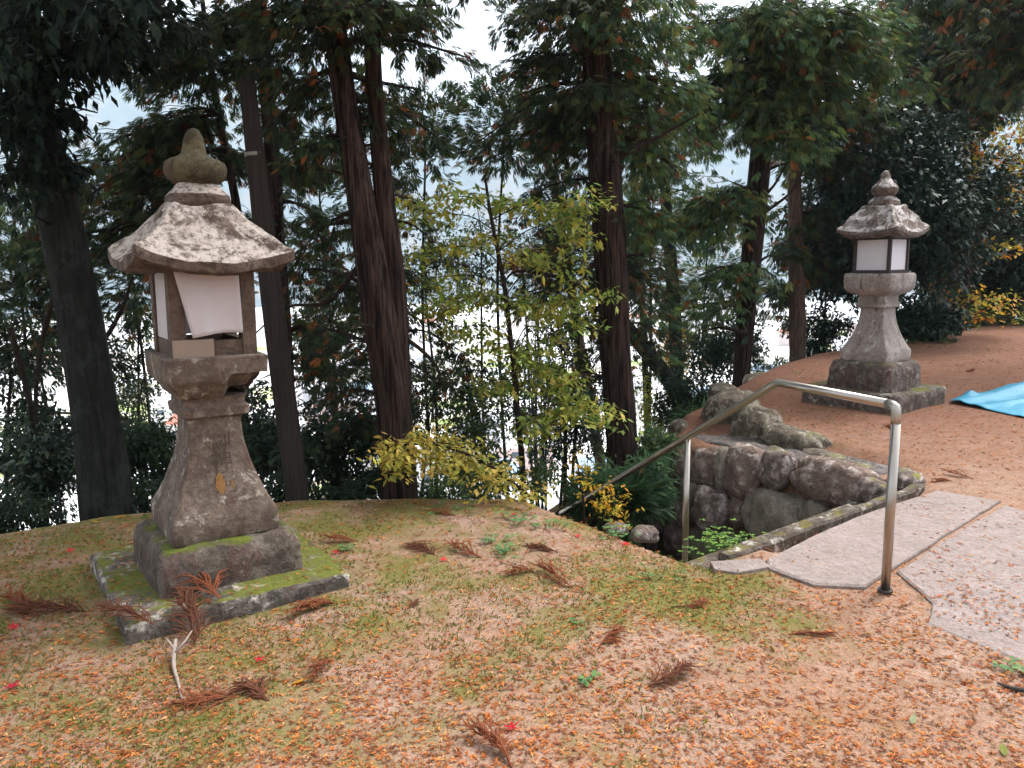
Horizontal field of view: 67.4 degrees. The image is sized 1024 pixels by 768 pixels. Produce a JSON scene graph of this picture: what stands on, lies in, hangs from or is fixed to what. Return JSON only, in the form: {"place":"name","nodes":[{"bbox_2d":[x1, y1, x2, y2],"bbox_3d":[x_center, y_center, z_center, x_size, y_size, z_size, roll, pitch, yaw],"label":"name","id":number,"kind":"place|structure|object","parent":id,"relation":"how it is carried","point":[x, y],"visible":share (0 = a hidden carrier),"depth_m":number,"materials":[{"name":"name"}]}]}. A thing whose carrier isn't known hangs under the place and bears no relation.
{"place":"outdoors","nodes":[
{"label":"outdoors","id":0,"kind":"place"},
{"bbox_2d":[41,0,893,102],"label":"sky","id":1,"kind":"structure","parent":0,"point":[476,20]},
{"bbox_2d":[0,299,1023,767],"bbox_3d":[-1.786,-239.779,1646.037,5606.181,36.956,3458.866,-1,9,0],"label":"ground","id":2,"kind":"structure","parent":0,"point":[1006,489],"depth_m":3.19,"materials":[{"name":"brown soil"}]},
{"bbox_2d":[0,581,38,617],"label":"cedar frond","id":3,"kind":"object","parent":2,"relation":"on","point":[9,595],"visible":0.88,"depth_m":3.62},
{"bbox_2d":[0,272,62,523],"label":"shrub","id":4,"kind":"object","parent":2,"relation":"on","point":[35,331],"visible":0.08,"depth_m":8.58,"materials":[{"name":"green plant"}]},
{"bbox_2d":[0,302,70,521],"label":"shrub","id":5,"kind":"object","parent":2,"relation":"on","point":[5,357],"visible":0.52,"depth_m":7.09,"materials":[{"name":"green plant"}]},
{"bbox_2d":[0,409,76,528],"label":"shrub","id":6,"kind":"object","parent":2,"relation":"on","point":[54,472],"visible":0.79,"depth_m":6.21,"materials":[{"name":"green plant"}]},
{"bbox_2d":[0,482,77,533],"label":"plant","id":7,"kind":"object","parent":2,"relation":"on","point":[16,510],"visible":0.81,"depth_m":5.71,"materials":[{"name":"green plant"}]},
{"bbox_2d":[1,593,86,619],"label":"cedar frond","id":8,"kind":"object","parent":2,"relation":"on","point":[32,605],"visible":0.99,"depth_m":3.51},
{"bbox_2d":[0,186,110,524],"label":"young cypress","id":9,"kind":"object","parent":2,"relation":"on","point":[4,282],"visible":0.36,"depth_m":7.85,"materials":[{"name":"green plant"}]},
{"bbox_2d":[0,0,224,520],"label":"oak tree","id":10,"kind":"object","parent":2,"relation":"on","point":[36,47],"visible":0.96,"depth_m":4.93,"materials":[{"name":"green plant"}]},
{"bbox_2d":[85,160,155,478],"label":"young cypress","id":11,"kind":"object","parent":2,"relation":"on","point":[136,324],"visible":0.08,"depth_m":8.48,"materials":[{"name":"green plant"}]},
{"bbox_2d":[0,0,276,440],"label":"cypress tree","id":12,"kind":"object","parent":2,"relation":"on","point":[147,152],"visible":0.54,"depth_m":6.92,"materials":[{"name":"green plant"}]},
{"bbox_2d":[113,373,176,495],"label":"shrub","id":13,"kind":"object","parent":2,"relation":"on","point":[137,411],"visible":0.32,"depth_m":8.10,"materials":[{"name":"green plant"}]},
{"bbox_2d":[128,469,161,513],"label":"plant","id":14,"kind":"object","parent":2,"relation":"on","point":[141,501],"visible":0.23,"depth_m":5.92,"materials":[{"name":"green plant"}]},
{"bbox_2d":[102,299,189,511],"bbox_3d":[-4.370,1.393,9.360,1.202,4.906,1.109,-1,9,0],"label":"shrub","id":15,"kind":"object","parent":2,"relation":"on","point":[122,368],"visible":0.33,"depth_m":9.02,"materials":[{"name":"green plant"}]},
{"bbox_2d":[122,413,176,505],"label":"shrub","id":16,"kind":"object","parent":2,"relation":"on","point":[145,444],"visible":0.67,"depth_m":6.22,"materials":[{"name":"green plant"}]},
{"bbox_2d":[149,395,173,426],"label":"town house","id":17,"kind":"structure","parent":2,"relation":"on","point":[163,401],"depth_m":181.86,"materials":[{"name":"white paint"}]},
{"bbox_2d":[166,630,192,698],"bbox_3d":[-1.258,1.075,2.971,0.102,0.081,0.411,-6,10,-30],"label":"stick","id":18,"kind":"object","parent":2,"relation":"on","point":[175,649],"visible":0.96,"depth_m":3.04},
{"bbox_2d":[146,586,224,645],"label":"cedar frond","id":19,"kind":"object","parent":2,"relation":"on","point":[190,609],"visible":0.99,"depth_m":3.27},
{"bbox_2d":[159,680,240,717],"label":"cedar frond","id":20,"kind":"object","parent":2,"relation":"on","point":[202,698],"visible":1,"depth_m":2.75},
{"bbox_2d":[92,128,349,644],"bbox_3d":[-1.478,0.013,3.722,1.016,2.410,1.015,-6,11,-35],"label":"stone lantern","id":21,"kind":"object","parent":2,"relation":"on","point":[198,248],"visible":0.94,"depth_m":3.55,"materials":[{"name":"stone"}]},
{"bbox_2d":[90,598,154,624],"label":"cedar frond","id":22,"kind":"object","parent":21,"relation":"on","point":[123,609],"visible":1,"depth_m":3.21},
{"bbox_2d":[173,568,229,598],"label":"cedar frond","id":23,"kind":"object","parent":21,"relation":"on","point":[204,581],"visible":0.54,"depth_m":3.44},
{"bbox_2d":[223,674,277,700],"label":"cedar frond","id":24,"kind":"object","parent":2,"relation":"on","point":[251,686],"visible":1,"depth_m":2.81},
{"bbox_2d":[164,0,362,429],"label":"cypress tree","id":25,"kind":"object","parent":2,"relation":"on","point":[275,183],"visible":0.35,"depth_m":6.72,"materials":[{"name":"green plant"}]},
{"bbox_2d":[241,379,301,489],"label":"shrub","id":26,"kind":"object","parent":2,"relation":"on","point":[257,430],"visible":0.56,"depth_m":6.61,"materials":[{"name":"green plant"}]},
{"bbox_2d":[238,78,309,501],"bbox_3d":[-1.568,-0.300,5.214,0.336,3.372,0.165,-1,9,0],"label":"wooden pole","id":27,"kind":"object","parent":2,"relation":"on","point":[285,405],"visible":0.77,"depth_m":5.14,"materials":[{"name":"brown wood"}]},
{"bbox_2d":[262,471,325,502],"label":"plant","id":28,"kind":"object","parent":2,"relation":"on","point":[276,492],"visible":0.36,"depth_m":6.07,"materials":[{"name":"green plant"}]},
{"bbox_2d":[282,597,337,613],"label":"cedar frond","id":29,"kind":"object","parent":2,"relation":"on","point":[302,605],"visible":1,"depth_m":3.49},
{"bbox_2d":[303,659,333,679],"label":"cedar frond","id":30,"kind":"object","parent":2,"relation":"on","point":[319,664],"visible":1,"depth_m":2.93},
{"bbox_2d":[268,381,378,499],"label":"shrub","id":31,"kind":"object","parent":2,"relation":"on","point":[320,457],"visible":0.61,"depth_m":6.32,"materials":[{"name":"green plant"}]},
{"bbox_2d":[289,245,363,362],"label":"shrub","id":32,"kind":"object","parent":2,"relation":"on","point":[306,290],"visible":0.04,"depth_m":9.38,"materials":[{"name":"green plant"}]},
{"bbox_2d":[283,113,371,406],"bbox_3d":[-2.089,0.167,8.938,1.065,6.423,1.198,-10,13,-44],"label":"young cypress","id":33,"kind":"object","parent":2,"relation":"on","point":[337,183],"visible":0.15,"depth_m":8.54,"materials":[{"name":"green plant"}]},
{"bbox_2d":[291,280,373,418],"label":"young cypress","id":34,"kind":"object","parent":2,"relation":"on","point":[329,323],"visible":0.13,"depth_m":8.30,"materials":[{"name":"green plant"}]},
{"bbox_2d":[311,472,376,499],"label":"plant","id":35,"kind":"object","parent":2,"relation":"on","point":[348,493],"visible":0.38,"depth_m":5.86,"materials":[{"name":"green plant"}]},
{"bbox_2d":[315,449,380,499],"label":"shrub","id":36,"kind":"object","parent":2,"relation":"on","point":[372,474],"visible":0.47,"depth_m":6.70,"materials":[{"name":"green plant"}]},
{"bbox_2d":[209,0,528,498],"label":"cypress tree","id":37,"kind":"object","parent":2,"relation":"on","point":[378,270],"visible":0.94,"depth_m":5.27,"materials":[{"name":"green plant"}]},
{"bbox_2d":[348,361,476,496],"bbox_3d":[-1.014,1.141,7.857,1.282,2.772,0.942,-6,11,-31],"label":"shrub","id":38,"kind":"object","parent":2,"relation":"on","point":[428,428],"visible":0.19,"depth_m":7.67,"materials":[{"name":"green plant"}]},
{"bbox_2d":[399,540,443,554],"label":"cedar frond","id":39,"kind":"object","parent":2,"relation":"on","point":[420,546],"visible":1,"depth_m":4.22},
{"bbox_2d":[364,73,484,481],"bbox_3d":[-0.994,-0.422,9.029,1.515,6.357,1.120,-1,9,0],"label":"young cypress","id":40,"kind":"object","parent":2,"relation":"on","point":[453,96],"visible":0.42,"depth_m":8.55,"materials":[{"name":"green plant"}]},
{"bbox_2d":[401,221,479,487],"bbox_3d":[-1.004,0.375,9.150,1.258,4.824,1.182,8,13,44],"label":"shrub","id":41,"kind":"object","parent":2,"relation":"on","point":[451,323],"visible":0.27,"depth_m":8.90,"materials":[{"name":"green plant"}]},
{"bbox_2d":[350,417,558,510],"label":"yellow sapling","id":42,"kind":"object","parent":2,"relation":"on","point":[415,452],"visible":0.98,"depth_m":5.04,"materials":[{"name":"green plant"}]},
{"bbox_2d":[417,467,496,499],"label":"plant","id":43,"kind":"object","parent":2,"relation":"on","point":[433,491],"visible":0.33,"depth_m":5.86,"materials":[{"name":"green plant"}]},
{"bbox_2d":[444,537,480,557],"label":"cedar frond","id":44,"kind":"object","parent":2,"relation":"on","point":[458,547],"visible":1,"depth_m":4.17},
{"bbox_2d":[411,344,541,484],"bbox_3d":[-0.373,0.879,7.825,1.379,2.597,1.245,-1,9,0],"label":"shrub","id":45,"kind":"object","parent":2,"relation":"on","point":[480,427],"visible":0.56,"depth_m":7.56,"materials":[{"name":"green plant"}]},
{"bbox_2d":[419,206,542,488],"bbox_3d":[-0.333,0.145,10.646,1.785,5.112,1.170,-1,9,0],"label":"shrub","id":46,"kind":"object","parent":2,"relation":"on","point":[486,261],"visible":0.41,"depth_m":10.28,"materials":[{"name":"green plant"}]},
{"bbox_2d":[461,712,516,767],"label":"cedar frond","id":47,"kind":"object","parent":2,"relation":"on","point":[496,742],"visible":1,"depth_m":2.49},
{"bbox_2d":[433,441,565,505],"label":"shrub","id":48,"kind":"object","parent":2,"relation":"on","point":[540,477],"visible":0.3,"depth_m":6.13,"materials":[{"name":"green plant"}]},
{"bbox_2d":[447,64,571,498],"bbox_3d":[0.037,-0.711,9.391,1.563,6.140,1.243,-1,9,0],"label":"young cypress","id":49,"kind":"object","parent":2,"relation":"on","point":[486,96],"visible":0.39,"depth_m":8.91,"materials":[{"name":"green plant"}]},
{"bbox_2d":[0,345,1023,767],"bbox_3d":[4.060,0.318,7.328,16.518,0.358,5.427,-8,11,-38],"label":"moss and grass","id":50,"kind":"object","parent":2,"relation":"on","point":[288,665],"visible":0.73,"depth_m":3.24,"materials":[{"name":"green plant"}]},
{"bbox_2d":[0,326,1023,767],"bbox_3d":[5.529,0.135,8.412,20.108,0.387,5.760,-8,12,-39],"label":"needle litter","id":51,"kind":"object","parent":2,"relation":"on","point":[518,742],"visible":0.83,"depth_m":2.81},
{"bbox_2d":[395,179,643,499],"bbox_3d":[-0.043,0.404,6.345,2.042,4.140,1.703,-1,9,0],"label":"yellow sapling","id":52,"kind":"object","parent":2,"relation":"on","point":[563,409],"visible":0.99,"depth_m":6.06,"materials":[{"name":"green plant"}]},
{"bbox_2d":[494,431,554,475],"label":"town house","id":53,"kind":"structure","parent":2,"relation":"on","point":[512,446],"depth_m":137.85,"materials":[{"name":"silver metal"}]},
{"bbox_2d":[499,233,572,509],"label":"young cypress","id":54,"kind":"object","parent":2,"relation":"on","point":[514,268],"visible":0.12,"depth_m":9.48,"materials":[{"name":"green plant"}]},
{"bbox_2d":[493,81,604,470],"bbox_3d":[0.898,-0.869,14.871,2.664,9.654,1.083,-1,9,0],"label":"bare tree","id":55,"kind":"object","parent":2,"relation":"on","point":[599,459],"visible":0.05,"depth_m":14.99,"materials":[{"name":"brown plant"}]},
{"bbox_2d":[531,556,573,588],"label":"cedar frond","id":56,"kind":"object","parent":2,"relation":"on","point":[550,568],"visible":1,"depth_m":3.81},
{"bbox_2d":[502,335,606,505],"bbox_3d":[0.555,0.527,8.401,1.411,2.176,1.200,-1,9,0],"label":"shrub","id":57,"kind":"object","parent":2,"relation":"on","point":[583,431],"visible":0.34,"depth_m":8.21,"materials":[{"name":"green plant"}]},
{"bbox_2d":[511,276,597,506],"bbox_3d":[0.578,0.118,9.345,1.190,3.251,1.184,-1,9,0],"label":"shrub","id":58,"kind":"object","parent":2,"relation":"on","point":[562,351],"visible":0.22,"depth_m":9.20,"materials":[{"name":"green plant"}]},
{"bbox_2d":[521,158,630,498],"bbox_3d":[0.704,-0.441,8.856,1.178,4.282,1.044,-6,10,-29],"label":"young cypress","id":59,"kind":"object","parent":2,"relation":"on","point":[546,193],"visible":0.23,"depth_m":8.59,"materials":[{"name":"green plant"}]},
{"bbox_2d":[564,445,604,523],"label":"yellow vine","id":60,"kind":"object","parent":2,"relation":"on","point":[579,481],"visible":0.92,"depth_m":5.56,"materials":[{"name":"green plant"}]},
{"bbox_2d":[452,0,737,549],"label":"cypress tree","id":61,"kind":"object","parent":2,"relation":"on","point":[587,113],"visible":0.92,"depth_m":6.74,"materials":[{"name":"green plant"}]},
{"bbox_2d":[600,624,627,644],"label":"cedar frond","id":62,"kind":"object","parent":2,"relation":"on","point":[609,635],"visible":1,"depth_m":3.17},
{"bbox_2d":[584,475,644,529],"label":"yellow vine","id":63,"kind":"object","parent":2,"relation":"on","point":[610,498],"visible":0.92,"depth_m":5.18,"materials":[{"name":"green plant"}]},
{"bbox_2d":[556,463,681,546],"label":"fern","id":64,"kind":"object","parent":2,"relation":"on","point":[649,496],"visible":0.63,"depth_m":6.01,"materials":[{"name":"green plant"}]},
{"bbox_2d":[545,257,699,405],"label":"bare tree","id":65,"kind":"object","parent":2,"relation":"on","point":[663,376],"visible":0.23,"depth_m":9.25,"materials":[{"name":"plant"}]},
{"bbox_2d":[568,442,679,548],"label":"bamboo grass","id":66,"kind":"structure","parent":2,"relation":"on","point":[662,465],"depth_m":6.59,"materials":[{"name":"green plant"}]},
{"bbox_2d":[595,422,683,546],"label":"shrub","id":67,"kind":"object","parent":2,"relation":"on","point":[653,443],"visible":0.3,"depth_m":7.03,"materials":[{"name":"green plant"}]},
{"bbox_2d":[590,157,689,441],"bbox_3d":[1.561,-0.886,9.537,1.296,3.860,1.264,-1,9,0],"label":"young cypress","id":68,"kind":"object","parent":2,"relation":"on","point":[666,317],"visible":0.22,"depth_m":9.32,"materials":[{"name":"green plant"}]},
{"bbox_2d":[579,187,701,430],"bbox_3d":[1.612,-0.700,10.469,1.688,5.385,1.173,-1,9,0],"label":"bare tree","id":69,"kind":"object","parent":2,"relation":"on","point":[645,366],"visible":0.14,"depth_m":10.50,"materials":[{"name":"grey plant"}]},
{"bbox_2d":[630,525,658,542],"bbox_3d":[0.831,0.942,4.814,0.233,0.126,0.123,-7,11,-36],"label":"rim rock","id":70,"kind":"object","parent":2,"relation":"on","point":[649,533],"visible":0.98,"depth_m":4.76,"materials":[{"name":"stone"}]},
{"bbox_2d":[632,369,693,436],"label":"yellow shrub","id":71,"kind":"object","parent":2,"relation":"on","point":[644,409],"visible":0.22,"depth_m":9.61,"materials":[{"name":"green plant"}]},
{"bbox_2d":[625,140,706,415],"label":"bare tree","id":72,"kind":"object","parent":2,"relation":"on","point":[667,206],"visible":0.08,"depth_m":11.85,"materials":[{"name":"grey plant"}]},
{"bbox_2d":[647,657,703,692],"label":"cedar frond","id":73,"kind":"object","parent":2,"relation":"on","point":[685,665],"visible":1,"depth_m":2.88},
{"bbox_2d":[667,419,688,437],"bbox_3d":[1.672,0.460,7.670,0.202,0.220,0.261,-7,11,-34],"label":"boulder","id":74,"kind":"object","parent":2,"relation":"on","point":[676,426],"visible":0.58,"depth_m":7.61,"materials":[{"name":"stone"}]},
{"bbox_2d":[648,368,724,433],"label":"shrub","id":75,"kind":"object","parent":2,"relation":"on","point":[684,388],"visible":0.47,"depth_m":8.69,"materials":[{"name":"green plant"}]},
{"bbox_2d":[665,394,708,428],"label":"bamboo grass","id":76,"kind":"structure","parent":2,"relation":"on","point":[686,412],"depth_m":8.13,"materials":[{"name":"green plant"}]},
{"bbox_2d":[656,323,726,390],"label":"yellow shrub","id":77,"kind":"object","parent":2,"relation":"on","point":[684,336],"visible":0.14,"depth_m":12.38,"materials":[{"name":"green plant"}]},
{"bbox_2d":[653,183,770,387],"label":"young cypress","id":78,"kind":"object","parent":2,"relation":"on","point":[689,264],"visible":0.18,"depth_m":12.32,"materials":[{"name":"green plant"}]},
{"bbox_2d":[665,315,776,384],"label":"shrub","id":79,"kind":"object","parent":2,"relation":"on","point":[719,357],"visible":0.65,"depth_m":10.92,"materials":[{"name":"green plant"}]},
{"bbox_2d":[707,382,738,398],"bbox_3d":[2.299,0.110,8.325,0.363,0.244,0.438,1,9,13],"label":"boulder","id":80,"kind":"object","parent":2,"relation":"on","point":[715,388],"visible":0.42,"depth_m":8.22,"materials":[{"name":"stone"}]},
{"bbox_2d":[559,379,901,593],"bbox_3d":[1.122,0.597,4.801,0.177,1.427,2.846,-6,10,-28],"label":"handrail","id":81,"kind":"object","parent":2,"relation":"on","point":[894,407],"visible":0.95,"depth_m":3.90,"materials":[{"name":"metal"}]},
{"bbox_2d":[701,388,760,424],"bbox_3d":[2.141,0.367,7.505,0.451,0.643,0.531,-7,11,-35],"label":"boulder","id":82,"kind":"object","parent":2,"relation":"on","point":[719,403],"visible":0.33,"depth_m":7.36,"materials":[{"name":"stone"}]},
{"bbox_2d":[710,558,769,574],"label":"paving slab","id":83,"kind":"structure","parent":2,"relation":"on","point":[745,566],"depth_m":3.89,"materials":[{"name":"stone"}]},
{"bbox_2d":[730,403,782,438],"bbox_3d":[2.267,0.410,7.108,0.363,0.468,0.452,-8,12,-39],"label":"boulder","id":84,"kind":"object","parent":2,"relation":"on","point":[750,419],"visible":0.57,"depth_m":6.98,"materials":[{"name":"stone"}]},
{"bbox_2d":[686,501,860,568],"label":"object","id":85,"kind":"structure","parent":2,"relation":"on","point":[702,561],"depth_m":4.82,"materials":[{"name":"stone"}]},
{"bbox_2d":[678,530,744,560],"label":"weed clump","id":86,"kind":"object","parent":85,"relation":"on","point":[726,543],"visible":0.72,"depth_m":4.71,"materials":[{"name":"green plant"}]},
{"bbox_2d":[750,347,796,373],"bbox_3d":[3.895,-0.170,11.732,1.046,0.842,0.709,-1,9,0],"label":"weed patch","id":87,"kind":"object","parent":2,"relation":"on","point":[768,367],"visible":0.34,"depth_m":11.75,"materials":[{"name":"green plant"}]},
{"bbox_2d":[647,434,926,559],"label":"retaining wall","id":88,"kind":"structure","parent":2,"relation":"on","point":[727,484],"depth_m":6.25,"materials":[{"name":"grey stone"}]},
{"bbox_2d":[759,423,832,449],"bbox_3d":[2.452,0.503,6.715,0.290,0.275,0.698,-8,11,-37],"label":"boulder","id":89,"kind":"object","parent":2,"relation":"on","point":[782,435],"visible":0.62,"depth_m":6.60,"materials":[{"name":"stone"}]},
{"bbox_2d":[651,0,949,387],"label":"cypress tree","id":90,"kind":"object","parent":2,"relation":"on","point":[790,50],"visible":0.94,"depth_m":9.18,"materials":[{"name":"green plant"}]},
{"bbox_2d":[693,0,914,361],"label":"cedar tree","id":91,"kind":"object","parent":2,"relation":"on","point":[795,254],"visible":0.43,"depth_m":11.89,"materials":[{"name":"green plant"}]},
{"bbox_2d":[765,177,863,347],"bbox_3d":[5.454,-1.625,13.470,2.246,4.080,2.148,-1,9,0],"label":"camellia bush","id":92,"kind":"object","parent":2,"relation":"on","point":[830,294],"visible":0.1,"depth_m":13.11,"materials":[{"name":"green plant"}]},
{"bbox_2d":[772,300,857,357],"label":"shrub","id":93,"kind":"object","parent":2,"relation":"on","point":[821,335],"visible":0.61,"depth_m":12.93,"materials":[{"name":"green plant"}]},
{"bbox_2d":[719,484,925,560],"bbox_3d":[1.949,0.896,4.642,2.049,0.238,0.088,-7,11,-35],"label":"kerb stone","id":94,"kind":"object","parent":2,"relation":"on","point":[781,541],"visible":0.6,"depth_m":4.46,"materials":[{"name":"stone"}]},
{"bbox_2d":[802,448,846,458],"bbox_3d":[2.579,0.605,6.319,0.211,0.111,0.437,-8,11,-38],"label":"boulder","id":95,"kind":"object","parent":2,"relation":"on","point":[816,452],"visible":0.45,"depth_m":6.30,"materials":[{"name":"stone"}]},
{"bbox_2d":[802,171,945,414],"bbox_3d":[3.826,-0.900,8.017,1.046,2.573,1.048,-8,11,-36],"label":"stone lantern","id":96,"kind":"object","parent":2,"relation":"on","point":[882,227],"visible":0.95,"depth_m":7.85,"materials":[{"name":"stone"}]},
{"bbox_2d":[766,491,1000,589],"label":"paving slab","id":97,"kind":"structure","parent":2,"relation":"on","point":[857,544],"depth_m":4.18,"materials":[{"name":"stone"}]},
{"bbox_2d":[780,77,1023,315],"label":"camellia bush","id":98,"kind":"object","parent":2,"relation":"on","point":[928,193],"visible":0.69,"depth_m":11.76,"materials":[{"name":"green plant"}]},
{"bbox_2d":[895,294,973,342],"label":"camellia bush","id":99,"kind":"object","parent":2,"relation":"on","point":[934,327],"visible":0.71,"depth_m":12.52,"materials":[{"name":"green plant"}]},
{"bbox_2d":[853,0,1023,328],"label":"cypress tree","id":100,"kind":"object","parent":2,"relation":"on","point":[987,118],"visible":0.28,"depth_m":13.55,"materials":[{"name":"green plant"}]},
{"bbox_2d":[884,0,1023,113],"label":"cypress tree","id":101,"kind":"object","parent":2,"relation":"on","point":[1002,15],"visible":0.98,"depth_m":9.34,"materials":[{"name":"green plant"}]},
{"bbox_2d":[897,505,1023,662],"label":"paving slab","id":102,"kind":"structure","parent":2,"relation":"on","point":[1008,535],"depth_m":3.69,"materials":[{"name":"stone"}]},
{"bbox_2d":[907,269,1023,326],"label":"bush","id":103,"kind":"object","parent":2,"relation":"on","point":[973,300],"visible":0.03,"depth_m":16.36,"materials":[{"name":"green plant"}]},
{"bbox_2d":[918,138,1023,328],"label":"camellia bush","id":104,"kind":"object","parent":2,"relation":"on","point":[1009,270],"visible":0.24,"depth_m":15.56,"materials":[{"name":"green plant"}]},
{"bbox_2d":[922,114,1023,335],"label":"maple tree","id":105,"kind":"object","parent":2,"relation":"on","point":[962,300],"visible":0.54,"depth_m":12.95,"materials":[{"name":"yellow plant"}]},
{"bbox_2d":[948,381,1023,416],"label":"tarpaulin","id":106,"kind":"object","parent":2,"relation":"on","point":[1008,399],"visible":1,"depth_m":8.07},
{"bbox_2d":[955,299,1023,329],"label":"weed patch","id":107,"kind":"object","parent":2,"relation":"on","point":[985,315],"visible":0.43,"depth_m":15.27,"materials":[{"name":"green plant"}]},
{"bbox_2d":[0,41,1023,317],"bbox_3d":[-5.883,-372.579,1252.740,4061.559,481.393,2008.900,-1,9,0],"label":"hills","id":108,"kind":"structure","parent":0,"point":[124,113],"depth_m":1032.12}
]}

